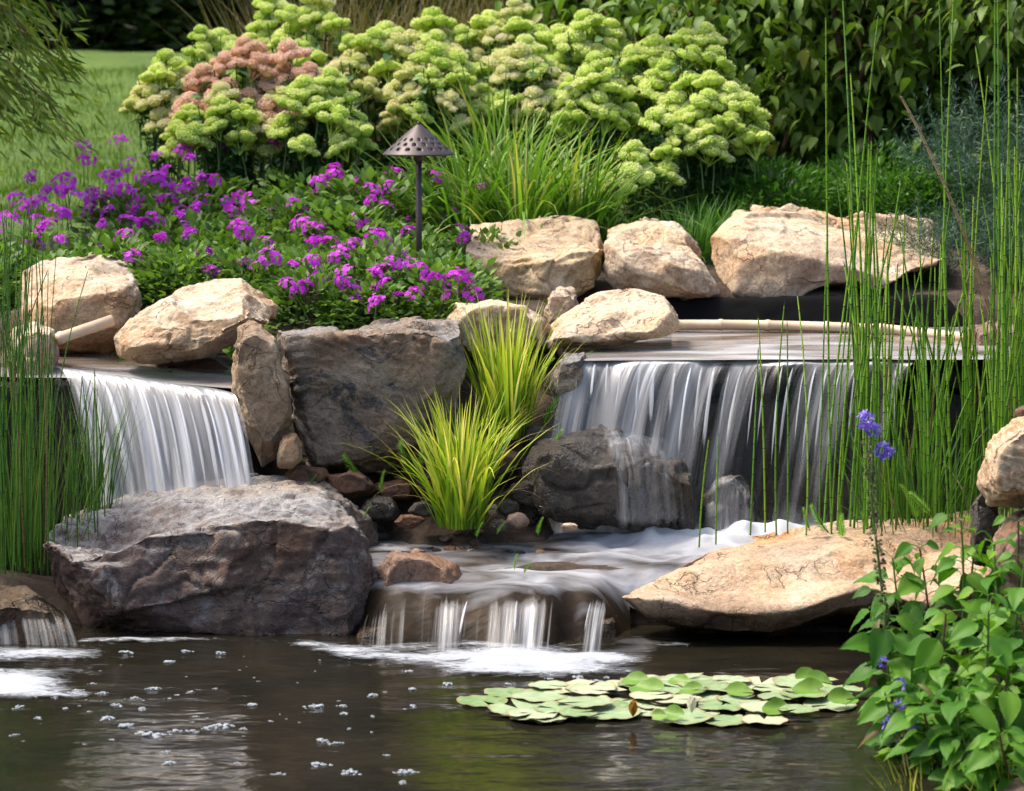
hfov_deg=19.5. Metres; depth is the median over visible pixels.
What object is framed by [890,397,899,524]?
horsetail stem
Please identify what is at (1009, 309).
horsetail stem
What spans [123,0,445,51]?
dark bush
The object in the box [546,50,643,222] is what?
sedum plant
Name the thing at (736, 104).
sedum plant
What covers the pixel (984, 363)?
horsetail stem
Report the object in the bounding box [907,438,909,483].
horsetail stem
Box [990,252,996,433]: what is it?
horsetail stem
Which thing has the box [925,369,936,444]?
horsetail stem
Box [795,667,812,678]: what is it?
lily leaf
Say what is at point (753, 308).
pond liner
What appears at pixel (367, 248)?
verbena plant
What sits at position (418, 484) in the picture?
stone
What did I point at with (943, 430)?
horsetail stem
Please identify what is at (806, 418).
horsetail stem
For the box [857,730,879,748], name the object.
withered leaf
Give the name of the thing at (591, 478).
rock
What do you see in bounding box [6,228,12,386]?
horsetail stem
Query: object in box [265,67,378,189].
sedum plant
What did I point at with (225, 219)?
verbena plant
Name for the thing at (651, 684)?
lily leaf
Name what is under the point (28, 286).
horsetail stem
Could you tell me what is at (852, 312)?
horsetail stem
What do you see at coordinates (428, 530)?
ground
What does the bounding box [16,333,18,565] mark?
horsetail stem
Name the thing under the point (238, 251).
verbena plant
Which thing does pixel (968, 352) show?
horsetail stem
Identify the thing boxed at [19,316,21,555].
horsetail stem
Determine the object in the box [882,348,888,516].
horsetail stem
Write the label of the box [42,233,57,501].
horsetail stem
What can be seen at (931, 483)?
horsetail stem
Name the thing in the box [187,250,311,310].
verbena plant
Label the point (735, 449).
waterfall
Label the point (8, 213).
verbena plant
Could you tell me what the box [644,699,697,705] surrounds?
lily pad
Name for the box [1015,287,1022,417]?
horsetail stem
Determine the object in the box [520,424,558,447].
stone
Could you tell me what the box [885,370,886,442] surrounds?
horsetail stem
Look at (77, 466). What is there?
horsetail stem
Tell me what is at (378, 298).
verbena plant
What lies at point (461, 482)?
yellow grass
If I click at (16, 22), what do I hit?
weeping tree
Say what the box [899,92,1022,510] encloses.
horsetail stem
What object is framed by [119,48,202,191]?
sedum plant
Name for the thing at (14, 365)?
horsetail stem
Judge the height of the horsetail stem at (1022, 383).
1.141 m
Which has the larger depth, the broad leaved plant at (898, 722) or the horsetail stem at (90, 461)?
the horsetail stem at (90, 461)
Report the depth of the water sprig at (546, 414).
11.32 m
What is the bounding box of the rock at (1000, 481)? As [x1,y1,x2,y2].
[976,416,1023,507]
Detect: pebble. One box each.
[410,548,425,552]
[439,535,451,541]
[443,545,455,550]
[452,529,461,534]
[470,541,481,545]
[515,549,524,553]
[533,546,544,549]
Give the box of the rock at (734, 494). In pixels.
[699,475,760,530]
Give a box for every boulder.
[18,254,141,353]
[43,473,379,635]
[277,316,465,475]
[466,215,603,302]
[603,217,719,300]
[710,203,941,297]
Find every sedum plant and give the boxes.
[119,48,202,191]
[157,81,282,203]
[168,24,251,195]
[168,36,309,192]
[241,0,298,189]
[246,0,377,176]
[254,38,362,192]
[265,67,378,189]
[323,20,442,179]
[376,42,495,202]
[377,6,495,175]
[440,0,558,161]
[473,33,575,171]
[534,8,633,193]
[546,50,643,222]
[594,139,685,223]
[601,34,701,215]
[636,107,716,224]
[637,21,749,223]
[665,70,774,220]
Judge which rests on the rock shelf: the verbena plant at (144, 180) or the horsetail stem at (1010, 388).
the horsetail stem at (1010, 388)
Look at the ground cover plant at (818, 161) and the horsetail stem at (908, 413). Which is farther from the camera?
the ground cover plant at (818, 161)
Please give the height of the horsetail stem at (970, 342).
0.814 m
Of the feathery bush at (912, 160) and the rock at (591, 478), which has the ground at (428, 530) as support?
the feathery bush at (912, 160)
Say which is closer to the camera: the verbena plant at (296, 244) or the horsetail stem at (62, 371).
the horsetail stem at (62, 371)
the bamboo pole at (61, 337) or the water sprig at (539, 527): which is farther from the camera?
the bamboo pole at (61, 337)
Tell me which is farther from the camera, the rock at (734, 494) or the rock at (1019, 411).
the rock at (734, 494)
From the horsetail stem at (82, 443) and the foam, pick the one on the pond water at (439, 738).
the foam
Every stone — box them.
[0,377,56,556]
[53,369,260,523]
[277,433,302,468]
[284,465,328,481]
[326,470,374,498]
[359,495,399,521]
[374,478,416,500]
[394,514,424,528]
[408,500,436,517]
[416,470,433,493]
[485,446,521,483]
[485,504,498,516]
[490,519,509,533]
[496,498,518,515]
[506,512,529,528]
[507,480,533,507]
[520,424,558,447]
[544,367,555,396]
[561,523,577,530]
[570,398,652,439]
[582,369,1019,413]
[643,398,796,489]
[791,394,921,485]
[914,390,990,485]
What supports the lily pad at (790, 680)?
on the pond water at (439, 738)
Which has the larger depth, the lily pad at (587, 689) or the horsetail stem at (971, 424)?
the horsetail stem at (971, 424)
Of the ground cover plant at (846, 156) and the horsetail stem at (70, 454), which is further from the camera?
the ground cover plant at (846, 156)
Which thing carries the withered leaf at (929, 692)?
attached to the broad leaved plant at (898, 722)
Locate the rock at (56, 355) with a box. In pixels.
[2,322,58,380]
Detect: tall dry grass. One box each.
[155,0,416,186]
[230,0,466,174]
[316,0,529,179]
[331,0,549,171]
[375,0,586,183]
[482,1,616,176]
[542,4,660,176]
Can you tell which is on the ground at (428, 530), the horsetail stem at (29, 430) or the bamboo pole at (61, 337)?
the horsetail stem at (29, 430)
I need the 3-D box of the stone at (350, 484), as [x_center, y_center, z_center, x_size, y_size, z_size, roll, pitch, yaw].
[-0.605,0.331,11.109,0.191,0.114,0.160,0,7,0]
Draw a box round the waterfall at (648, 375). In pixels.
[548,359,914,532]
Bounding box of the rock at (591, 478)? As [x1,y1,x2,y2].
[519,423,695,532]
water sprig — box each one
[340,451,374,491]
[378,471,384,492]
[397,440,414,476]
[417,437,429,466]
[474,522,482,537]
[489,392,503,431]
[528,358,553,385]
[536,517,543,534]
[542,391,565,423]
[554,429,562,439]
[802,507,810,530]
[810,502,828,532]
[836,512,845,536]
[860,509,867,530]
[899,482,919,520]
[909,491,930,516]
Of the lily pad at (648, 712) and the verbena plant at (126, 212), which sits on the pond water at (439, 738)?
the lily pad at (648, 712)
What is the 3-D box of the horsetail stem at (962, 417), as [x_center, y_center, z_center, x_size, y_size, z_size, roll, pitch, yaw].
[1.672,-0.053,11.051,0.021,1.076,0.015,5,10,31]
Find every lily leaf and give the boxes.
[621,671,648,684]
[629,678,664,694]
[652,709,666,719]
[660,704,683,720]
[668,674,690,684]
[679,681,702,693]
[726,681,753,695]
[762,697,787,714]
[792,677,824,693]
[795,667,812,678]
[806,670,832,684]
[827,687,858,703]
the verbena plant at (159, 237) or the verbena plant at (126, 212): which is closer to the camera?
the verbena plant at (159, 237)
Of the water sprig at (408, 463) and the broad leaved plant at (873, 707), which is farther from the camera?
the water sprig at (408, 463)
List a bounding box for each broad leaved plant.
[839,585,923,746]
[853,546,934,723]
[856,670,938,760]
[881,680,971,774]
[890,539,961,722]
[894,607,982,762]
[903,669,1003,781]
[924,513,995,736]
[930,524,997,686]
[932,722,1016,790]
[947,538,1022,731]
[947,586,1011,753]
[956,660,1023,770]
[957,726,1023,790]
[969,551,1023,734]
[978,515,1023,658]
[990,607,1023,750]
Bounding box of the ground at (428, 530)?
[0,48,1023,790]
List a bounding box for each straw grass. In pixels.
[866,739,1008,790]
[937,735,1015,790]
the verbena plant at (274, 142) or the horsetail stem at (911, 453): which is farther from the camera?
the verbena plant at (274, 142)
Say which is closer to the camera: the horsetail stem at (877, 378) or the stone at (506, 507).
the stone at (506, 507)
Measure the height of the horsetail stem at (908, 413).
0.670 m
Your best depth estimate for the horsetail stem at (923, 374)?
10.72 m
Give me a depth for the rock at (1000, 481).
9.27 m
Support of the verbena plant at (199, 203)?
on the ground at (428, 530)
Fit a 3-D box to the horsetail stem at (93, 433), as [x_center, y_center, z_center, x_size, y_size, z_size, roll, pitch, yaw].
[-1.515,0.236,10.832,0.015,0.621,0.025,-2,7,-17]
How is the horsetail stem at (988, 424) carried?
in the pool water at (487, 589)
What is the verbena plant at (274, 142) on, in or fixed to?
on the ground at (428, 530)
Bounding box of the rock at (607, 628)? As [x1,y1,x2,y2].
[357,615,617,637]
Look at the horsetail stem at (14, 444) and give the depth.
10.57 m
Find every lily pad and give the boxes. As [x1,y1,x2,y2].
[456,695,507,706]
[484,687,524,697]
[488,698,548,715]
[506,708,557,718]
[509,690,566,701]
[510,707,570,722]
[521,688,571,702]
[523,716,565,723]
[528,680,567,688]
[533,701,576,712]
[549,678,595,693]
[556,695,613,707]
[559,707,597,716]
[565,681,615,691]
[568,684,614,694]
[581,705,641,719]
[591,680,628,690]
[603,698,634,706]
[610,700,655,709]
[617,676,660,687]
[620,674,672,686]
[629,691,672,699]
[636,700,686,708]
[637,707,653,715]
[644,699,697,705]
[648,694,702,703]
[650,708,714,724]
[657,680,709,694]
[659,672,711,680]
[677,679,727,689]
[686,708,719,714]
[691,674,721,680]
[694,690,719,701]
[698,697,742,710]
[704,714,743,726]
[705,684,728,691]
[711,675,751,683]
[717,694,760,704]
[738,701,789,712]
[741,714,787,724]
[743,676,785,688]
[753,683,789,691]
[757,690,792,699]
[772,674,837,688]
[776,704,818,713]
[780,687,827,697]
[803,697,856,710]
[820,685,862,693]
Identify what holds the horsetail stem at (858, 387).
on the pool water at (487, 589)
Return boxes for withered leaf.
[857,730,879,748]
[872,619,879,629]
[917,684,935,704]
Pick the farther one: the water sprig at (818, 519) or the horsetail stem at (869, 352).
the horsetail stem at (869, 352)
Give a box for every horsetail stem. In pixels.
[0,201,7,391]
[0,215,11,524]
[0,219,9,272]
[0,234,22,350]
[0,240,17,319]
[0,301,17,445]
[0,311,41,560]
[0,330,37,573]
[0,395,6,550]
[0,415,6,566]
[0,435,4,573]
[1,205,16,540]
[1,259,3,555]
[1,282,20,566]
[1,284,19,412]
[3,221,5,567]
[3,236,13,498]
[3,313,28,450]
[4,329,23,553]
[5,270,47,403]
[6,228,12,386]
[6,273,16,549]
[6,357,6,521]
[10,214,35,550]
[10,308,30,557]
[10,314,25,568]
[11,204,27,541]
[11,330,14,570]
[13,264,16,566]
[14,212,24,561]
[16,283,24,482]
[16,319,39,568]
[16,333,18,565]
[17,303,42,545]
[18,332,25,572]
[19,195,31,572]
[19,315,44,556]
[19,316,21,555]
[20,215,31,566]
[23,274,28,506]
[23,364,24,474]
[24,271,30,575]
[25,272,34,562]
[26,315,35,498]
[28,308,41,565]
[29,310,39,547]
[31,268,33,508]
[35,239,44,534]
[35,335,45,547]
[36,302,45,554]
[37,321,40,568]
[37,349,51,530]
[38,254,51,488]
[40,334,43,551]
[41,234,46,523]
[41,338,46,564]
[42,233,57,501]
[43,271,87,564]
[43,363,45,565]
[45,379,48,462]
[46,285,47,485]
[47,328,54,570]
[48,367,52,529]
[50,348,54,563]
[50,372,56,474]
[58,407,83,502]
[62,397,68,539]
[64,433,70,522]
[68,380,70,517]
[69,410,74,517]
[72,381,90,502]
[73,436,79,524]
[76,372,82,546]
[78,388,92,495]
[82,380,95,531]
[82,430,88,539]
[83,409,86,512]
[93,378,96,510]
[93,388,104,515]
[94,369,98,489]
[96,398,97,535]
[99,410,102,493]
[698,439,708,546]
[715,435,717,544]
[749,347,758,534]
[758,315,765,531]
[774,302,784,534]
[787,324,788,532]
[797,293,808,534]
[818,259,826,516]
[823,218,856,522]
[825,16,831,529]
[830,239,855,533]
[836,175,862,517]
[836,343,851,528]
[838,205,900,526]
[840,13,878,523]
[842,0,857,458]
[844,264,859,381]
[846,159,864,463]
[846,172,869,515]
[849,321,874,526]
[850,70,864,486]
[851,317,863,501]
[853,146,878,527]
[853,229,868,514]
[853,234,859,519]
[856,155,868,521]
[860,235,864,390]
[862,451,898,524]
[863,135,871,533]
[863,199,876,521]
[865,205,868,517]
[866,259,883,528]
[867,200,869,292]
[868,138,876,530]
[868,246,870,406]
[870,178,901,508]
[870,409,892,527]
[871,217,886,457]
[872,187,883,371]
[872,285,880,483]
[873,334,900,499]
[875,210,879,501]
[878,376,888,519]
[880,257,924,521]
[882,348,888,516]
[883,252,888,521]
[883,367,888,519]
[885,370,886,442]
[886,264,897,514]
[887,273,890,518]
[889,304,901,514]
[890,385,893,514]
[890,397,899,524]
[892,421,905,513]
[893,305,918,519]
[894,284,944,512]
[894,362,915,510]
[894,380,896,476]
[895,206,922,447]
[897,330,903,517]
[898,93,1010,420]
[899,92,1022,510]
[899,210,904,517]
[900,361,914,508]
[901,439,907,522]
[905,416,916,514]
[906,228,933,516]
[907,346,920,511]
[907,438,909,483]
[911,290,954,512]
[912,312,921,518]
[912,319,928,456]
[914,270,926,505]
[914,373,922,487]
[916,292,962,506]
[917,201,924,529]
[917,314,933,470]
[918,322,930,517]
[919,343,926,473]
[920,387,941,521]
[921,439,940,497]
[924,329,929,526]
[925,198,950,466]
[925,335,948,531]
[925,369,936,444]
[925,371,936,510]
[926,446,939,522]
[931,266,935,475]
[931,267,970,458]
[931,290,976,500]
[931,304,959,517]
[934,0,953,492]
[934,309,938,516]
[934,311,954,531]
[937,385,973,501]
[938,242,941,414]
[938,336,954,512]
[938,371,957,481]
[938,405,942,466]
[939,0,949,402]
[939,383,952,497]
[939,390,948,510]
[942,228,952,521]
[942,299,969,491]
[942,460,967,507]
[953,329,977,483]
[954,234,984,460]
[955,304,975,500]
[957,146,975,501]
[957,392,977,511]
[959,240,965,511]
[960,205,965,510]
[960,395,987,517]
[961,260,973,486]
[961,419,963,495]
[962,235,973,411]
[963,312,972,449]
[964,193,973,481]
[964,262,967,509]
[968,75,987,450]
[968,319,995,508]
[970,347,977,506]
[973,311,982,461]
[975,44,1008,365]
[976,296,990,455]
[976,383,984,474]
[979,290,990,439]
[981,192,997,297]
[981,304,993,423]
[982,397,985,449]
[983,369,987,443]
[985,382,991,447]
[989,271,991,440]
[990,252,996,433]
[991,208,1007,438]
[991,343,991,410]
[992,0,995,395]
[993,192,1004,434]
[995,165,1023,419]
[995,209,1007,516]
[995,395,996,433]
[996,152,1007,508]
[997,0,999,511]
[998,97,1010,431]
[999,158,1003,524]
[1000,184,1005,521]
[1000,223,1018,421]
[1000,270,1023,526]
[1002,275,1007,522]
[1002,333,1023,427]
[1003,198,1014,409]
[1003,240,1020,510]
[1003,247,1009,515]
[1007,0,1013,512]
[1008,231,1012,509]
[1010,141,1016,514]
[1010,170,1022,325]
[1012,64,1017,397]
[1013,159,1017,334]
[1013,161,1020,402]
[1015,151,1023,241]
[1015,250,1023,416]
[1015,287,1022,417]
[1015,350,1023,508]
[1017,188,1022,339]
[1020,305,1023,405]
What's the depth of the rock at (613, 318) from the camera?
11.65 m
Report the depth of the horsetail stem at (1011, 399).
10.80 m
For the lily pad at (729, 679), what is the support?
on the pond water at (439, 738)
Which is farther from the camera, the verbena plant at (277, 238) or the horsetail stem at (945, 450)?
the verbena plant at (277, 238)
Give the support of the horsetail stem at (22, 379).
on the ground at (428, 530)
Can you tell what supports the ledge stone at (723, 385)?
on the ground at (428, 530)
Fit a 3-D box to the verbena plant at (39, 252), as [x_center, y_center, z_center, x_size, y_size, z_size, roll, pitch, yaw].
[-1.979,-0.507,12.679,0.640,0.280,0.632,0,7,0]
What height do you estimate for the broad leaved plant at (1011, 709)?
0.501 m
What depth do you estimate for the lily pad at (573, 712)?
9.03 m
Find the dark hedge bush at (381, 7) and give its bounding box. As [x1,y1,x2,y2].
[252,0,549,109]
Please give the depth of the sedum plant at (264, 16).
15.60 m
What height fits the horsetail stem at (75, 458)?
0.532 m
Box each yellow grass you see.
[348,382,558,529]
[455,289,591,439]
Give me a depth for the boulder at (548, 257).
12.75 m
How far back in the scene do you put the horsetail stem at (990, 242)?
11.12 m
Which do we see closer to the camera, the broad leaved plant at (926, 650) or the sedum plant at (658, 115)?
the broad leaved plant at (926, 650)
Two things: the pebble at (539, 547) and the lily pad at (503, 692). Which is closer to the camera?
the lily pad at (503, 692)
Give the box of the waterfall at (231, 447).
[54,366,255,504]
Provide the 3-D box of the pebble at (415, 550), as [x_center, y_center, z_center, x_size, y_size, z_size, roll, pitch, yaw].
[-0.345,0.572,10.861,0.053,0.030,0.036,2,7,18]
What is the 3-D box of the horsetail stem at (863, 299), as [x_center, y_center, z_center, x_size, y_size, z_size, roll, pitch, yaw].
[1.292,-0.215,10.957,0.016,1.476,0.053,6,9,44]
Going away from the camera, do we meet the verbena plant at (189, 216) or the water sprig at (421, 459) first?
the water sprig at (421, 459)
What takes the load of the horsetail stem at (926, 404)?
on the rock shelf
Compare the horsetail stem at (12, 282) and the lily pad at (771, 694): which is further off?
the horsetail stem at (12, 282)
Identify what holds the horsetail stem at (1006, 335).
on the rock shelf
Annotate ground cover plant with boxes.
[668,154,812,206]
[682,171,794,222]
[700,157,847,219]
[705,152,822,208]
[746,157,859,204]
[757,169,879,217]
[785,154,892,211]
[792,172,893,214]
[798,134,931,212]
[805,161,948,218]
[823,153,967,224]
[841,154,948,211]
[862,159,992,229]
[873,131,996,209]
[891,159,1022,224]
[893,138,1021,214]
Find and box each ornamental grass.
[337,98,588,249]
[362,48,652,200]
[392,95,682,238]
[442,118,707,240]
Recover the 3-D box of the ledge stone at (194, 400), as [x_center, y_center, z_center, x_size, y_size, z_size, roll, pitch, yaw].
[-1.377,0.292,11.432,0.856,0.768,0.550,0,7,0]
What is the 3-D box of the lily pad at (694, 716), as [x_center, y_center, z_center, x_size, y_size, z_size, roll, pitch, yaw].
[0.514,0.968,9.006,0.193,0.012,0.192,-1,7,-1]
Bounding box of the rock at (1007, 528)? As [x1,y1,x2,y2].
[992,510,1023,616]
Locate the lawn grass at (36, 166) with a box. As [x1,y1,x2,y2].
[0,63,283,219]
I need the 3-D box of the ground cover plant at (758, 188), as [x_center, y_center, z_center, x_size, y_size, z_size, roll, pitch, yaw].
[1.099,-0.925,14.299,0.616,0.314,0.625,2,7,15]
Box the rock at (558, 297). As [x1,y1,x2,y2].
[544,286,578,324]
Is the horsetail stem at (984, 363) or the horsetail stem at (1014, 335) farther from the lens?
the horsetail stem at (984, 363)
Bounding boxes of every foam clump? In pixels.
[100,716,114,720]
[118,723,133,727]
[134,731,158,737]
[145,687,161,689]
[153,732,171,736]
[161,760,176,764]
[163,660,175,662]
[205,723,234,728]
[302,704,323,708]
[311,762,332,766]
[316,738,328,742]
[341,768,361,774]
[393,769,418,773]
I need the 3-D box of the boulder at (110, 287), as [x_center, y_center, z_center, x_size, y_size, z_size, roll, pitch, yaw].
[-1.754,-0.361,12.062,0.551,0.388,0.650,0,7,0]
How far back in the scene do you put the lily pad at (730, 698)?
9.25 m
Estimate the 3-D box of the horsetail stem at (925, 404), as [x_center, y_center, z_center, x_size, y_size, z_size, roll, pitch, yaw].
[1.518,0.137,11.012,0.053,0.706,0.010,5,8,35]
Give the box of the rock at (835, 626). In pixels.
[622,621,881,632]
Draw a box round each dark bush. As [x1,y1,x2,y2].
[0,0,231,51]
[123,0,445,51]
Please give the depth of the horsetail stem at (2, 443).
10.56 m
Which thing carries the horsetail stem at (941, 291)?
on the rock shelf
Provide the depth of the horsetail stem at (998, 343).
10.79 m
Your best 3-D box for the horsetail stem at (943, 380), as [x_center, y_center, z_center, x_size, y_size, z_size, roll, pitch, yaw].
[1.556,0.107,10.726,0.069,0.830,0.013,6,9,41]
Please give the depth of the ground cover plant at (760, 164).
14.65 m
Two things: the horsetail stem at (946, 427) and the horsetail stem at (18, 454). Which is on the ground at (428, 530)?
the horsetail stem at (18, 454)
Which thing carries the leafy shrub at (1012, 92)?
on the ground at (428, 530)
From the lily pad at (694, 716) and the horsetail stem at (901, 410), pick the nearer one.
the lily pad at (694, 716)
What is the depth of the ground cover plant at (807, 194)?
14.19 m
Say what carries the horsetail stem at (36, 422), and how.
on the ground at (428, 530)
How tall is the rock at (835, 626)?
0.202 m
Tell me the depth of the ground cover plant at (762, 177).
14.13 m
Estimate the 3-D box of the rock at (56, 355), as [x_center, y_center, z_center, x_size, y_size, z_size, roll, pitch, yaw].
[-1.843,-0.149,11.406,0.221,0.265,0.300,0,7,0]
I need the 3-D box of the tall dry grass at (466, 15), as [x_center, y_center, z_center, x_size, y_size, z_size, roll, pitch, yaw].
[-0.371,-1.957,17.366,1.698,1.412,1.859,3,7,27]
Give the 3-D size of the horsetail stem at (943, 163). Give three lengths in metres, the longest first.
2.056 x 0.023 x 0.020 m
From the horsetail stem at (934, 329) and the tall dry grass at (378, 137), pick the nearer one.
the horsetail stem at (934, 329)
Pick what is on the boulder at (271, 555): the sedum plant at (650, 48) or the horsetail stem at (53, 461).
the horsetail stem at (53, 461)
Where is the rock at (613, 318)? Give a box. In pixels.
[545,288,681,349]
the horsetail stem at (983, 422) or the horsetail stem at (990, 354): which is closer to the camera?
the horsetail stem at (990, 354)
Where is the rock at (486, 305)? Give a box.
[447,299,551,357]
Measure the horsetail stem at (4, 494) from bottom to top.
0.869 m
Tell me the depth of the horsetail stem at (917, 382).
11.20 m
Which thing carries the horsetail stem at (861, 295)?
on the pool water at (487, 589)
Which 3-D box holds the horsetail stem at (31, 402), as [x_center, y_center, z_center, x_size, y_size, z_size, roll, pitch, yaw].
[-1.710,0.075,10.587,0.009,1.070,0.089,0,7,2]
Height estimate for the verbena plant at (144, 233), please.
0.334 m
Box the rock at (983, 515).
[970,493,999,566]
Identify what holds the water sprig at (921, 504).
on the rock shelf
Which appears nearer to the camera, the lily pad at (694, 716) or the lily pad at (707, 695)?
the lily pad at (694, 716)
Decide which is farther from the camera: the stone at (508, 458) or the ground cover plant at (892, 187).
the ground cover plant at (892, 187)
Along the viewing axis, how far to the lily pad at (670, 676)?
9.55 m
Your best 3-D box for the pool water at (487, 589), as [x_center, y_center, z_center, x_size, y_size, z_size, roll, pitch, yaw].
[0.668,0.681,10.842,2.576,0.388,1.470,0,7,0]
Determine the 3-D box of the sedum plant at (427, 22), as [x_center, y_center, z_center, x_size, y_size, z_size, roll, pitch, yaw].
[-0.374,-1.487,15.387,0.653,1.045,0.533,0,7,0]
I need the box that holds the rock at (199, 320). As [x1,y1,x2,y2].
[114,278,277,363]
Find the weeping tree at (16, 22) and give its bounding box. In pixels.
[0,0,110,173]
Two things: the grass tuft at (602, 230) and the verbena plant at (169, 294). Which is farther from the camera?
the grass tuft at (602, 230)
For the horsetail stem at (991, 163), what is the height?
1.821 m
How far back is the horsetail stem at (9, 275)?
10.76 m
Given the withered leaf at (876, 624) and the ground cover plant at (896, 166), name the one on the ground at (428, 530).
the ground cover plant at (896, 166)
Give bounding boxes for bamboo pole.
[55,315,114,344]
[678,319,962,339]
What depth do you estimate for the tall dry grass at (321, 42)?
17.02 m
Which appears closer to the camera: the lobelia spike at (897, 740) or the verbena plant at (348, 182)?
the lobelia spike at (897, 740)
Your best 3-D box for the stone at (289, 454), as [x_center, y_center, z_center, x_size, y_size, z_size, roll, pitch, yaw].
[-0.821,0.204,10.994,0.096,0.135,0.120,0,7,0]
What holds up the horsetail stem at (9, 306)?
on the ground at (428, 530)
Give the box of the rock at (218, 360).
[150,352,233,369]
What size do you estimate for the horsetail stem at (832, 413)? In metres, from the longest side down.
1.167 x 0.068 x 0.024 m
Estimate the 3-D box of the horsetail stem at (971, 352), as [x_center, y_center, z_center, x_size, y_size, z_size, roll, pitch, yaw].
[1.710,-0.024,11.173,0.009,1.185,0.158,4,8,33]
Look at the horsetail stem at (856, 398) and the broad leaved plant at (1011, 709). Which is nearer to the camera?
the broad leaved plant at (1011, 709)
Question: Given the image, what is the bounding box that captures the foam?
[0,637,635,695]
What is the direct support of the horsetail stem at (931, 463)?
on the rock shelf
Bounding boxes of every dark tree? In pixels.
[11,0,137,44]
[152,0,352,31]
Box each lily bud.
[628,700,637,715]
[686,695,696,712]
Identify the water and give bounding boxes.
[0,351,231,387]
[0,623,1020,790]
[357,519,827,646]
[563,324,1012,360]
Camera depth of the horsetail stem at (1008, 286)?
11.10 m
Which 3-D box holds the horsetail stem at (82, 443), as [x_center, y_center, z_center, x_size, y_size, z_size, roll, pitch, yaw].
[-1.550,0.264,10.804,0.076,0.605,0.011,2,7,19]
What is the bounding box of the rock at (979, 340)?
[970,320,1019,373]
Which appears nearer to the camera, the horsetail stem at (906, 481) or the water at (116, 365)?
the horsetail stem at (906, 481)
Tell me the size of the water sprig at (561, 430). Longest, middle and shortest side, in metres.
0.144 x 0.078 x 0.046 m
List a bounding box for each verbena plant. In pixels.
[0,209,22,264]
[0,212,91,292]
[0,238,33,306]
[0,243,69,306]
[0,246,94,309]
[0,250,29,310]
[6,182,192,237]
[14,198,157,262]
[23,157,196,244]
[65,226,155,265]
[66,234,169,297]
[68,227,182,301]
[73,134,214,224]
[127,205,227,250]
[127,243,233,310]
[129,231,218,303]
[134,251,213,296]
[136,222,218,286]
[146,172,257,243]
[160,143,266,228]
[168,201,257,245]
[173,185,309,232]
[180,216,289,286]
[181,191,289,249]
[181,234,281,285]
[182,247,284,284]
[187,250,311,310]
[192,241,303,314]
[215,193,312,239]
[222,326,277,363]
[230,191,365,245]
[244,139,327,228]
[251,162,360,221]
[253,234,344,303]
[256,214,348,256]
[256,243,372,316]
[259,259,375,333]
[261,254,365,325]
[266,241,306,271]
[268,165,383,253]
[284,182,438,248]
[290,194,438,255]
[301,227,424,304]
[307,158,497,254]
[308,237,429,314]
[312,264,439,330]
[315,166,430,231]
[316,252,423,321]
[322,232,392,256]
[368,222,465,256]
[369,248,513,316]
[372,247,473,304]
[373,170,448,231]
[385,266,494,319]
[388,246,504,314]
[435,223,521,263]
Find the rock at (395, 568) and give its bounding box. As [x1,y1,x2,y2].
[376,551,461,586]
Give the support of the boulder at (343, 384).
on the ground at (428, 530)
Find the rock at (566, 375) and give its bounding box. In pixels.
[549,352,585,423]
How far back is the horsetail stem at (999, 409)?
10.65 m
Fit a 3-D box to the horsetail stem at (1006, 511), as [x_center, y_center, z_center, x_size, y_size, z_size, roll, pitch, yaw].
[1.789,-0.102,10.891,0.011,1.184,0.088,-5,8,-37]
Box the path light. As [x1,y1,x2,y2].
[382,121,454,251]
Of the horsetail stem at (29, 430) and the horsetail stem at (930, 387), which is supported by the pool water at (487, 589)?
the horsetail stem at (930, 387)
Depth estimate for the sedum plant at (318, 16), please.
15.20 m
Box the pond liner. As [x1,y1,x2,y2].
[670,294,967,326]
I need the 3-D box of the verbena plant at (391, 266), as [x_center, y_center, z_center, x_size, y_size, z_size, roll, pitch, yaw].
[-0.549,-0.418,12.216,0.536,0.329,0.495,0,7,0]
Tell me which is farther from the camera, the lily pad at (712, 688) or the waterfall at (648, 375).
the waterfall at (648, 375)
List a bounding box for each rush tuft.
[0,366,143,578]
[24,367,146,518]
[817,395,986,537]
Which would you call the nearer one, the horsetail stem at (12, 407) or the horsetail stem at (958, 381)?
the horsetail stem at (12, 407)
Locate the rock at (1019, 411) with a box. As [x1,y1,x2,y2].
[1014,405,1023,416]
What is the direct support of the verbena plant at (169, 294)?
on the ground at (428, 530)
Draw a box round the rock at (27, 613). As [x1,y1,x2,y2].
[0,585,73,641]
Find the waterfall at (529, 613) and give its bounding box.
[441,602,601,651]
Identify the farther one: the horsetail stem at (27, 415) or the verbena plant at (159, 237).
the verbena plant at (159, 237)
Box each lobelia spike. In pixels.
[857,409,896,715]
[878,656,917,764]
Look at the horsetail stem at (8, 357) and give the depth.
10.76 m
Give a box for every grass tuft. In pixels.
[564,201,644,265]
[627,195,743,264]
[660,190,763,237]
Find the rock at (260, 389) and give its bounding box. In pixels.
[231,320,294,466]
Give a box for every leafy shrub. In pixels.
[494,0,894,207]
[495,0,779,97]
[503,0,778,183]
[658,0,1023,185]
[713,0,1023,209]
[740,75,932,173]
[748,67,997,165]
[886,0,1023,211]
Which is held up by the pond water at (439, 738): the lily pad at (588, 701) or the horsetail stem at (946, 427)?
the lily pad at (588, 701)
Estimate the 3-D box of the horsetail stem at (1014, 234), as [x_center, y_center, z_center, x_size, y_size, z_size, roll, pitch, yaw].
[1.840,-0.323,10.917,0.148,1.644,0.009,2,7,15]
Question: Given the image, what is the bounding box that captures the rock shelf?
[622,508,1023,636]
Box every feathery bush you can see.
[863,191,995,284]
[882,73,1012,220]
[914,59,1023,245]
[935,176,1023,286]
[987,94,1023,202]

